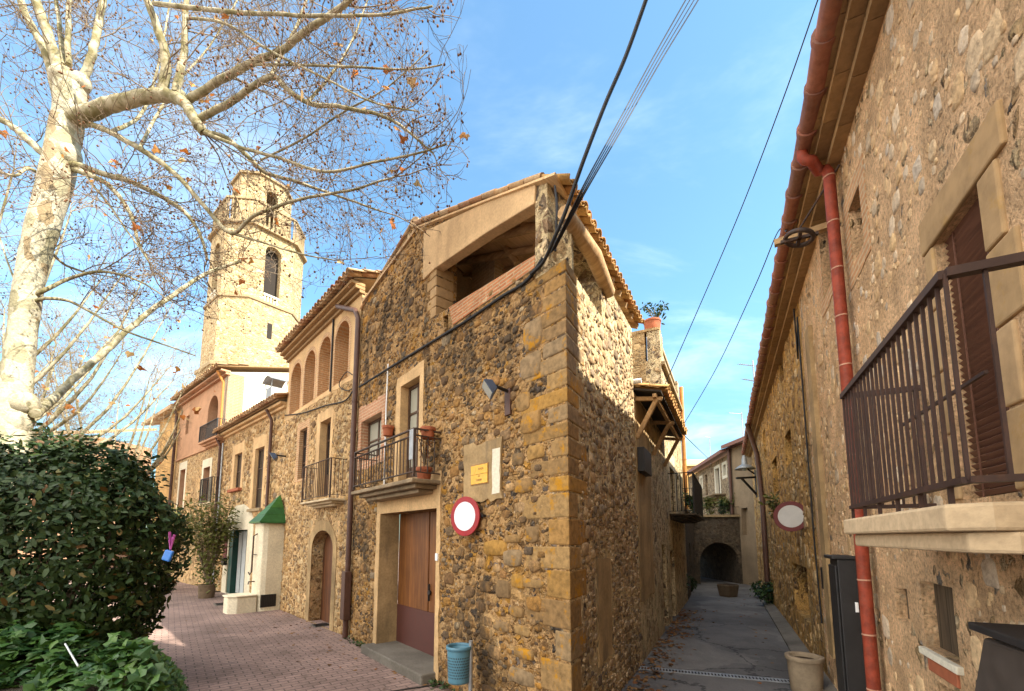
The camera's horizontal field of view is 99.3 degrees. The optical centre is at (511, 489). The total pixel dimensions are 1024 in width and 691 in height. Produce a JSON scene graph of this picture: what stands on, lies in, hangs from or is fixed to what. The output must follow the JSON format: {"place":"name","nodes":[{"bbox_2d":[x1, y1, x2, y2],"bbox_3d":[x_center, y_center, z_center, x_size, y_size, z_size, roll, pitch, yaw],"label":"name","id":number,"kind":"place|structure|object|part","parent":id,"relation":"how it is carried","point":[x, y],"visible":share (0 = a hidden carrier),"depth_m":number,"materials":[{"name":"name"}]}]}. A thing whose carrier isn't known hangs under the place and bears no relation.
{"place":"outdoors","nodes":[
{"label":"outdoors","id":0,"kind":"place"},
{"bbox_2d":[42,559,450,690],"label":"paving","id":1,"kind":"structure","parent":0,"point":[205,656],"depth_m":7.23,"materials":[{"name":"brick"}]},
{"bbox_2d":[0,613,188,690],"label":"ivy","id":2,"kind":"object","parent":1,"relation":"on","point":[113,663],"visible":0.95,"depth_m":3.97,"materials":[{"name":"green plant"}]},
{"bbox_2d":[64,643,78,666],"bbox_3d":[-3.812,1.431,3.766,0.390,0.148,0.013,-4,-7,31],"label":"straw","id":3,"kind":"object","parent":2,"relation":"in","point":[71,654],"visible":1,"depth_m":3.75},
{"bbox_2d":[0,100,193,441],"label":"plane tree","id":4,"kind":"object","parent":1,"relation":"on","point":[43,346],"visible":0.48,"depth_m":11.47,"materials":[{"name":"beige plant"}]},
{"bbox_2d":[0,418,195,658],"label":"laurel bush","id":5,"kind":"object","parent":1,"relation":"on","point":[81,495],"visible":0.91,"depth_m":5.02,"materials":[{"name":"green plant"}]},
{"bbox_2d":[162,532,175,561],"bbox_3d":[-3.379,0.565,4.288,0.102,0.293,0.067,3,-7,-29],"label":"paper toy","id":6,"kind":"object","parent":5,"relation":"attached to","point":[167,555],"visible":1,"depth_m":4.27,"materials":[{"name":"blue paper"}]},
{"bbox_2d":[0,235,217,467],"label":"plane tree","id":7,"kind":"object","parent":1,"relation":"on","point":[53,417],"visible":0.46,"depth_m":14.25,"materials":[{"name":"beige plant"}]},
{"bbox_2d":[34,293,218,548],"bbox_3d":[-17.565,-1.611,19.559,8.365,11.372,7.015,-6,-9,43],"label":"plane tree","id":8,"kind":"object","parent":1,"relation":"on","point":[158,461],"visible":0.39,"depth_m":19.17,"materials":[{"name":"white plant"}]},
{"bbox_2d":[141,404,180,570],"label":"end house","id":9,"kind":"structure","parent":1,"relation":"on","point":[166,491],"depth_m":21.52,"materials":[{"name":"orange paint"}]},
{"bbox_2d":[146,497,201,588],"bbox_3d":[-12.398,2.111,15.607,1.680,3.929,2.071,-5,-8,37],"label":"climbing bush","id":10,"kind":"object","parent":1,"relation":"on","point":[178,529],"visible":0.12,"depth_m":15.87,"materials":[{"name":"green plant"}]},
{"bbox_2d":[198,583,216,598],"bbox_3d":[-9.668,3.222,13.786,0.501,0.420,0.501,0,-6,0],"label":"flower pot","id":11,"kind":"object","parent":1,"relation":"on","point":[203,589],"visible":0.94,"depth_m":13.60,"materials":[{"name":"ceramic"}]},
{"bbox_2d":[175,488,240,592],"bbox_3d":[-9.618,1.603,13.901,1.932,3.345,1.838,6,-9,-42],"label":"climbing bush","id":12,"kind":"object","parent":11,"relation":"in","point":[207,566],"visible":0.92,"depth_m":13.79,"materials":[{"name":"green plant"}]},
{"bbox_2d":[170,362,288,585],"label":"pink house","id":13,"kind":"structure","parent":1,"relation":"on","point":[239,388],"depth_m":17.85,"materials":[{"name":"paint"}]},
{"bbox_2d":[0,0,470,565],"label":"plane tree","id":14,"kind":"object","parent":1,"relation":"on","point":[74,114],"visible":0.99,"depth_m":6.08,"materials":[{"name":"beige plant"}]},
{"bbox_2d":[209,392,288,593],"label":"house","id":15,"kind":"structure","parent":1,"relation":"on","point":[250,472],"depth_m":14.26,"materials":[{"name":"paint"}]},
{"bbox_2d":[226,530,247,592],"bbox_3d":[-8.969,2.483,14.520,1.877,2.252,0.360,-6,-8,42],"label":"green door","id":16,"kind":"structure","parent":15,"relation":"in","point":[237,557],"depth_m":14.80,"materials":[{"name":"paint"}]},
{"bbox_2d":[236,454,241,487],"bbox_3d":[-9.452,-0.627,15.185,0.816,1.249,0.050,-6,-8,42],"label":"window","id":17,"kind":"structure","parent":15,"relation":"in","point":[239,461],"depth_m":15.35,"materials":[{"name":"brown glass"}]},
{"bbox_2d":[255,448,263,507],"bbox_3d":[-7.869,-0.352,13.724,0.832,1.929,0.050,-6,-8,42],"label":"tall window","id":18,"kind":"structure","parent":15,"relation":"in","point":[261,452],"depth_m":13.87,"materials":[{"name":"brown glass"}]},
{"bbox_2d":[262,376,287,397],"bbox_3d":[-7.839,-2.952,14.427,0.800,1.500,0.620,-6,-8,42],"label":"chimney","id":19,"kind":"object","parent":15,"relation":"on","point":[275,384],"visible":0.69,"depth_m":14.42,"materials":[{"name":"paint"}]},
{"bbox_2d":[194,169,306,376],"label":"church tower","id":20,"kind":"structure","parent":1,"relation":"on","point":[262,334],"depth_m":29.60,"materials":[{"name":"stone"}]},
{"bbox_2d":[266,323,271,338],"bbox_3d":[-16.542,-10.785,29.680,0.007,1.101,0.320,-5,-8,38],"label":"slit window","id":21,"kind":"structure","parent":20,"relation":"in","point":[269,326],"depth_m":29.68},
{"bbox_2d":[223,495,285,613],"bbox_3d":[-6.792,1.685,11.494,0.840,3.172,1.226,-6,-8,42],"label":"well hut","id":22,"kind":"object","parent":1,"relation":"on","point":[269,520],"visible":0.87,"depth_m":11.45,"materials":[{"name":"beige paint"}]},
{"bbox_2d":[311,623,328,626],"bbox_3d":[-4.152,2.947,9.469,0.360,0.016,0.360,5,-8,-39],"label":"doorstep","id":23,"kind":"object","parent":1,"relation":"on","point":[320,624],"visible":0.88,"depth_m":9.46,"materials":[{"name":"stone"}]},
{"bbox_2d":[275,267,381,635],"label":"arcade house","id":24,"kind":"structure","parent":1,"relation":"on","point":[315,347],"depth_m":10.18,"materials":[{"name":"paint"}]},
{"bbox_2d":[269,453,285,460],"bbox_3d":[-6.445,-0.887,11.988,0.381,0.207,0.294,2,-7,-17],"label":"floodlight","id":25,"kind":"object","parent":24,"relation":"attached to","point":[274,456],"visible":1,"depth_m":11.89,"materials":[{"name":"grey metal"}]},
{"bbox_2d":[301,430,306,477],"bbox_3d":[-5.281,-0.907,11.222,0.050,1.307,0.584,6,-9,-43],"label":"window","id":26,"kind":"structure","parent":24,"relation":"in","point":[305,432],"depth_m":11.37,"materials":[{"name":"brown glass"}]},
{"bbox_2d":[284,391,351,415],"bbox_3d":[-4.845,-2.022,10.655,0.091,0.622,4.895,6,-8,-42],"label":"facade cable","id":27,"kind":"object","parent":24,"relation":"attached to","point":[322,406],"visible":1,"depth_m":10.15,"materials":[{"name":"black rubber"}]},
{"bbox_2d":[320,534,332,622],"bbox_3d":[-3.993,2.079,9.758,0.060,2.408,1.388,6,-9,-43],"label":"arched door","id":28,"kind":"structure","parent":24,"relation":"in","point":[328,547],"depth_m":10.00,"materials":[{"name":"brown wood"}]},
{"bbox_2d":[324,422,330,496],"bbox_3d":[-4.177,-0.702,10.104,0.050,1.811,0.676,6,-9,-43],"label":"balcony door","id":29,"kind":"structure","parent":24,"relation":"in","point":[329,424],"depth_m":10.29,"materials":[{"name":"brown wood"}]},
{"bbox_2d":[339,371,352,390],"bbox_3d":[-3.530,-2.260,9.231,0.026,0.474,0.733,6,-8,-42],"label":"cable loop","id":30,"kind":"object","parent":24,"relation":"hanging from","point":[340,380],"visible":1,"depth_m":9.29,"materials":[{"name":"black rubber"}]},
{"bbox_2d":[344,635,459,690],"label":"weeds","id":31,"kind":"object","parent":1,"relation":"on","point":[435,681],"visible":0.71,"depth_m":5.56,"materials":[{"name":"green plant"}]},
{"bbox_2d":[392,684,440,690],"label":"edging strip","id":32,"kind":"object","parent":1,"relation":"on","point":[413,688],"depth_m":5.50,"materials":[{"name":"stone"}]},
{"bbox_2d":[446,640,472,690],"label":"litter bin","id":33,"kind":"object","parent":1,"relation":"on","point":[460,661],"visible":1,"depth_m":4.69,"materials":[{"name":"blue metal"}]},
{"bbox_2d":[335,172,644,690],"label":"corner house","id":34,"kind":"structure","parent":1,"relation":"on","point":[531,583],"depth_m":5.49,"materials":[{"name":"stone"}]},
{"bbox_2d":[367,417,381,458],"bbox_3d":[-2.517,-0.952,8.243,0.050,0.804,1.000,5,-8,-39],"label":"window","id":35,"kind":"structure","parent":34,"relation":"in","point":[374,428],"depth_m":8.42,"materials":[{"name":"grey glass"}]},
{"bbox_2d":[382,425,393,436],"bbox_3d":[-2.073,-0.975,7.285,0.193,0.170,0.193,0,-6,0],"label":"flower pot","id":36,"kind":"object","parent":34,"relation":"attached to","point":[388,430],"visible":0.99,"depth_m":7.21,"materials":[{"name":"ceramic"}]},
{"bbox_2d":[406,382,419,478],"bbox_3d":[-1.510,-0.900,6.999,0.050,1.672,0.676,5,-8,-39],"label":"balcony door","id":37,"kind":"structure","parent":34,"relation":"in","point":[413,396],"depth_m":7.15,"materials":[{"name":"grey glass"}]},
{"bbox_2d":[396,511,436,655],"bbox_3d":[-1.350,1.613,6.894,0.130,2.706,2.150,5,-8,-39],"label":"barn door","id":38,"kind":"structure","parent":34,"relation":"in","point":[417,535],"depth_m":7.08,"materials":[{"name":"brown wood"}]},
{"bbox_2d":[416,466,431,479],"bbox_3d":[-1.216,-0.212,6.023,0.223,0.180,0.223,0,-6,0],"label":"flower pot","id":39,"kind":"object","parent":34,"relation":"on","point":[423,475],"visible":0.59,"depth_m":5.94,"materials":[{"name":"ceramic"}]},
{"bbox_2d":[416,425,435,465],"bbox_3d":[-1.231,-0.588,6.066,0.325,0.614,0.224,0,-6,0],"label":"pot plant","id":40,"kind":"object","parent":39,"relation":"on","point":[423,456],"visible":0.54,"depth_m":6.04,"materials":[{"name":"green plant"}]},
{"bbox_2d":[420,426,435,439],"bbox_3d":[-1.168,-0.778,6.047,0.213,0.160,0.213,0,-6,0],"label":"flower pot","id":41,"kind":"object","parent":34,"relation":"attached to","point":[430,432],"visible":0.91,"depth_m":5.97,"materials":[{"name":"ceramic"}]},
{"bbox_2d":[358,257,542,387],"bbox_3d":[-1.307,-2.168,6.566,0.093,0.161,5.160,5,-8,-40],"label":"facade cable","id":42,"kind":"object","parent":34,"relation":"attached to","point":[525,281],"visible":0.91,"depth_m":5.76,"materials":[{"name":"black rubber"}]},
{"bbox_2d":[451,497,486,535],"bbox_3d":[-0.542,0.328,5.281,0.185,0.478,0.533,5,-8,-39],"label":"no entry sign","id":43,"kind":"object","parent":34,"relation":"attached to","point":[465,515],"visible":1,"depth_m":5.24,"materials":[{"name":"metal"}]},
{"bbox_2d":[471,462,488,485],"bbox_3d":[-0.395,-0.182,5.245,0.014,0.252,0.366,5,-8,-39],"label":"street name sign","id":44,"kind":"object","parent":34,"relation":"attached to","point":[479,474],"visible":1,"depth_m":5.22,"materials":[{"name":"yellow ceramic"}]},
{"bbox_2d":[482,379,511,415],"bbox_3d":[-0.157,-1.022,4.835,0.361,0.343,0.251,2,-7,-14],"label":"floodlight","id":45,"kind":"object","parent":34,"relation":"attached to","point":[490,387],"visible":0.98,"depth_m":4.87,"materials":[{"name":"grey metal"}]},
{"bbox_2d":[554,185,557,251],"bbox_3d":[0.454,-2.817,4.510,0.024,0.730,0.049,5,-8,-39],"label":"facade cable","id":46,"kind":"object","parent":34,"relation":"attached to","point":[556,207],"visible":0.84,"depth_m":4.50,"materials":[{"name":"black rubber"}]},
{"bbox_2d":[529,0,647,275],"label":"overhead cable","id":47,"kind":"object","parent":34,"relation":"attached to","point":[595,128],"visible":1,"depth_m":3.95,"materials":[{"name":"black rubber"}]},
{"bbox_2d":[0,0,820,532],"label":"sky","id":48,"kind":"structure","parent":0,"point":[667,198],"materials":[{"name":"blue"}]},
{"bbox_2d":[621,577,791,690],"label":"alley road","id":49,"kind":"structure","parent":0,"point":[732,645],"depth_m":7.54,"materials":[{"name":"concrete"}]},
{"bbox_2d":[186,593,780,690],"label":"leaf litter","id":50,"kind":"object","parent":49,"relation":"on","point":[652,661],"visible":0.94,"depth_m":7.25,"materials":[{"name":"brown plant"}]},
{"bbox_2d":[633,378,687,662],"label":"canopy house","id":51,"kind":"structure","parent":49,"relation":"on","point":[657,416],"depth_m":7.81,"materials":[{"name":"brown stone"}]},
{"bbox_2d":[632,326,704,621],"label":"terrace house","id":52,"kind":"structure","parent":49,"relation":"on","point":[651,365],"depth_m":10.81,"materials":[{"name":"stone"}]},
{"bbox_2d":[643,317,660,328],"bbox_3d":[3.491,-4.028,10.821,0.421,0.320,0.421,0,-6,0],"label":"flower pot","id":53,"kind":"object","parent":52,"relation":"on","point":[651,322],"visible":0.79,"depth_m":10.66,"materials":[{"name":"ceramic"}]},
{"bbox_2d":[638,300,668,324],"bbox_3d":[3.637,-4.503,11.039,0.760,0.722,0.792,-3,-7,26],"label":"parapet plant","id":54,"kind":"object","parent":53,"relation":"in","point":[659,313],"visible":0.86,"depth_m":11.00,"materials":[{"name":"green plant"}]},
{"bbox_2d":[682,492,703,512],"bbox_3d":[5.444,0.473,13.137,0.728,0.788,0.626,0,-6,0],"label":"balcony plant","id":55,"kind":"object","parent":52,"relation":"on","point":[687,500],"visible":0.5,"depth_m":13.07,"materials":[{"name":"green plant"}]},
{"bbox_2d":[684,509,695,599],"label":"terrace wall","id":56,"kind":"structure","parent":49,"relation":"on","point":[690,550],"depth_m":16.06,"materials":[{"name":"stone"}]},
{"bbox_2d":[690,577,698,589],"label":"alley shrub","id":57,"kind":"object","parent":49,"relation":"on","point":[693,583],"visible":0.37,"depth_m":15.80,"materials":[{"name":"green plant"}]},
{"bbox_2d":[639,666,789,683],"bbox_3d":[2.686,2.570,6.066,2.328,0.014,0.150,-2,-7,18],"label":"drain channel","id":58,"kind":"object","parent":49,"relation":"on","point":[745,677],"visible":0.77,"depth_m":6.00,"materials":[{"name":"metal"}]},
{"bbox_2d":[694,507,742,583],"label":"arched bridge","id":59,"kind":"structure","parent":49,"relation":"on","point":[718,554],"depth_m":19.30,"materials":[{"name":"stone"}]},
{"bbox_2d":[703,496,718,514],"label":"terrace plant","id":60,"kind":"object","parent":59,"relation":"on","point":[708,501],"visible":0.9,"depth_m":20.13,"materials":[{"name":"green plant"}]},
{"bbox_2d":[716,498,731,514],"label":"terrace plant","id":61,"kind":"object","parent":59,"relation":"on","point":[721,507],"visible":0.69,"depth_m":20.16,"materials":[{"name":"green plant"}]},
{"bbox_2d":[719,493,734,514],"bbox_3d":[10.050,0.769,20.067,0.937,1.147,1.193,-3,-7,26],"label":"terrace plant","id":62,"kind":"object","parent":59,"relation":"on","point":[724,501],"visible":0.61,"depth_m":19.94,"materials":[{"name":"green plant"}]},
{"bbox_2d":[717,583,738,596],"bbox_3d":[7.249,3.385,14.601,0.492,0.408,0.492,3,-7,-24],"label":"stone planter","id":63,"kind":"object","parent":49,"relation":"on","point":[727,590],"visible":1,"depth_m":14.44,"materials":[{"name":"stone"}]},
{"bbox_2d":[749,582,763,594],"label":"alley shrub","id":64,"kind":"object","parent":49,"relation":"on","point":[753,586],"visible":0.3,"depth_m":14.23,"materials":[{"name":"green plant"}]},
{"bbox_2d":[749,580,773,603],"bbox_3d":[7.206,2.968,12.391,0.801,0.853,0.809,-3,-7,27],"label":"alley shrub","id":65,"kind":"object","parent":49,"relation":"on","point":[765,591],"visible":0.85,"depth_m":12.33,"materials":[{"name":"green plant"}]},
{"bbox_2d":[756,585,836,690],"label":"kerb","id":66,"kind":"structure","parent":49,"relation":"on","point":[791,638],"depth_m":8.24,"materials":[{"name":"concrete"}]},
{"bbox_2d":[784,651,824,690],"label":"planter","id":67,"kind":"object","parent":49,"relation":"on","point":[805,671],"visible":1,"depth_m":5.28,"materials":[{"name":"ceramic"}]},
{"bbox_2d":[824,554,866,690],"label":"steel cabinet","id":68,"kind":"object","parent":49,"relation":"on","point":[849,654],"visible":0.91,"depth_m":4.12,"materials":[{"name":"grey metal"}]},
{"bbox_3d":[3.197,1.527,4.212,0.144,1.569,0.364,0,-6,0],"label":"door","id":69,"kind":"part","parent":68,"relation":"part of","materials":[{"name":"black metal"}]},
{"bbox_2d":[741,0,1023,690],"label":"long house","id":70,"kind":"structure","parent":49,"relation":"on","point":[883,441],"depth_m":2.60,"materials":[{"name":"stone"}]},
{"bbox_2d":[684,228,787,422],"bbox_3d":[4.585,-3.362,9.008,0.975,2.031,8.894,-2,-7,15],"label":"overhead wire","id":71,"kind":"object","parent":70,"relation":"attached to","point":[743,311],"visible":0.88,"depth_m":9.62,"materials":[{"name":"black rubber"}]},
{"bbox_2d":[734,455,756,497],"bbox_3d":[8.730,-0.489,16.101,0.913,1.549,0.711,0,-6,0],"label":"street lamp","id":72,"kind":"object","parent":70,"relation":"attached to","point":[744,466],"visible":0.98,"depth_m":16.15,"materials":[{"name":"metal"}]},
{"bbox_2d":[737,360,754,381],"bbox_3d":[7.584,-3.323,13.949,0.648,1.685,0.584,0,-6,0],"label":"tv aerial","id":73,"kind":"object","parent":70,"relation":"attached to","point":[752,365],"visible":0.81,"depth_m":13.98,"materials":[{"name":"metal"}]},
{"bbox_2d":[758,492,779,517],"bbox_3d":[5.893,0.368,9.785,0.448,0.598,0.492,0,-6,0],"label":"wall plant","id":74,"kind":"object","parent":70,"relation":"attached to","point":[770,504],"depth_m":9.79,"materials":[{"name":"green plant"}]},
{"bbox_2d":[773,501,803,531],"bbox_3d":[4.451,0.433,6.947,0.479,0.479,0.141,-4,-7,32],"label":"no entry sign","id":75,"kind":"object","parent":70,"relation":"attached to","point":[788,515],"visible":0.95,"depth_m":6.90,"materials":[{"name":"metal"}]},
{"bbox_2d":[774,164,840,247],"bbox_3d":[2.865,-2.696,4.254,0.488,0.419,0.560,-3,-7,25],"label":"hoist pulley","id":76,"kind":"object","parent":70,"relation":"attached to","point":[799,234],"visible":0.98,"depth_m":4.35,"materials":[{"name":"metal"}]},
{"bbox_2d":[986,433,1017,495],"bbox_3d":[2.321,-0.670,2.038,0.050,1.402,0.478,-3,-7,26],"label":"balcony door","id":77,"kind":"structure","parent":70,"relation":"in","point":[1001,433],"depth_m":2.13,"materials":[{"name":"brown wood"}]},
{"bbox_2d":[968,622,1023,690],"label":"electric cabinet","id":78,"kind":"object","parent":49,"relation":"on","point":[1001,666],"visible":1,"depth_m":1.49,"materials":[{"name":"grey metal"}]},
{"label":"ground","id":79,"kind":"structure","parent":0,"visible":0},
{"bbox_2d":[18,428,156,567],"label":"brick house","id":80,"kind":"structure","parent":79,"relation":"on","point":[134,446],"depth_m":28.04,"materials":[{"name":"brick"}]},
{"bbox_2d":[682,459,704,493],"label":"orange house","id":81,"kind":"structure","parent":79,"relation":"on","point":[691,464],"depth_m":45.14,"materials":[{"name":"paint"}]},
{"bbox_2d":[687,443,742,514],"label":"stone house","id":82,"kind":"structure","parent":79,"relation":"on","point":[713,479],"depth_m":22.47,"materials":[{"name":"beige stone"}]},
{"bbox_2d":[721,436,758,584],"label":"pale house","id":83,"kind":"structure","parent":79,"relation":"on","point":[742,505],"depth_m":19.01,"materials":[{"name":"beige paint"}]},
{"bbox_2d":[731,412,742,436],"bbox_3d":[10.006,-2.452,19.386,0.694,2.097,0.391,0,-6,0],"label":"tv aerial","id":84,"kind":"object","parent":83,"relation":"attached to","point":[741,421],"visible":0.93,"depth_m":19.42,"materials":[{"name":"metal"}]},
{"bbox_3d":[2.805,-4.284,-4.171,7.500,12.400,13.500,-3,-7,26],"label":"neighbour house","id":85,"kind":"object","parent":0,"visible":0},
{"bbox_2d":[550,0,685,253],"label":"overhead wire","id":86,"kind":"object","parent":85,"relation":"attached to","point":[612,132],"visible":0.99,"depth_m":4.77,"materials":[{"name":"black rubber"}]},
{"bbox_2d":[552,0,689,251],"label":"overhead wire","id":87,"kind":"object","parent":85,"relation":"attached to","point":[620,122],"visible":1,"depth_m":5.02,"materials":[{"name":"black rubber"}]},
{"bbox_2d":[553,0,693,250],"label":"overhead wire","id":88,"kind":"object","parent":85,"relation":"attached to","point":[621,125],"visible":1,"depth_m":4.93,"materials":[{"name":"black rubber"}]},
{"bbox_2d":[554,0,698,249],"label":"overhead wire","id":89,"kind":"object","parent":85,"relation":"attached to","point":[624,125],"visible":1,"depth_m":4.94,"materials":[{"name":"black rubber"}]},
{"bbox_2d":[665,0,817,383],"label":"overhead wire","id":90,"kind":"object","parent":85,"relation":"attached to","point":[754,174],"visible":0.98,"depth_m":7.45,"materials":[{"name":"black rubber"}]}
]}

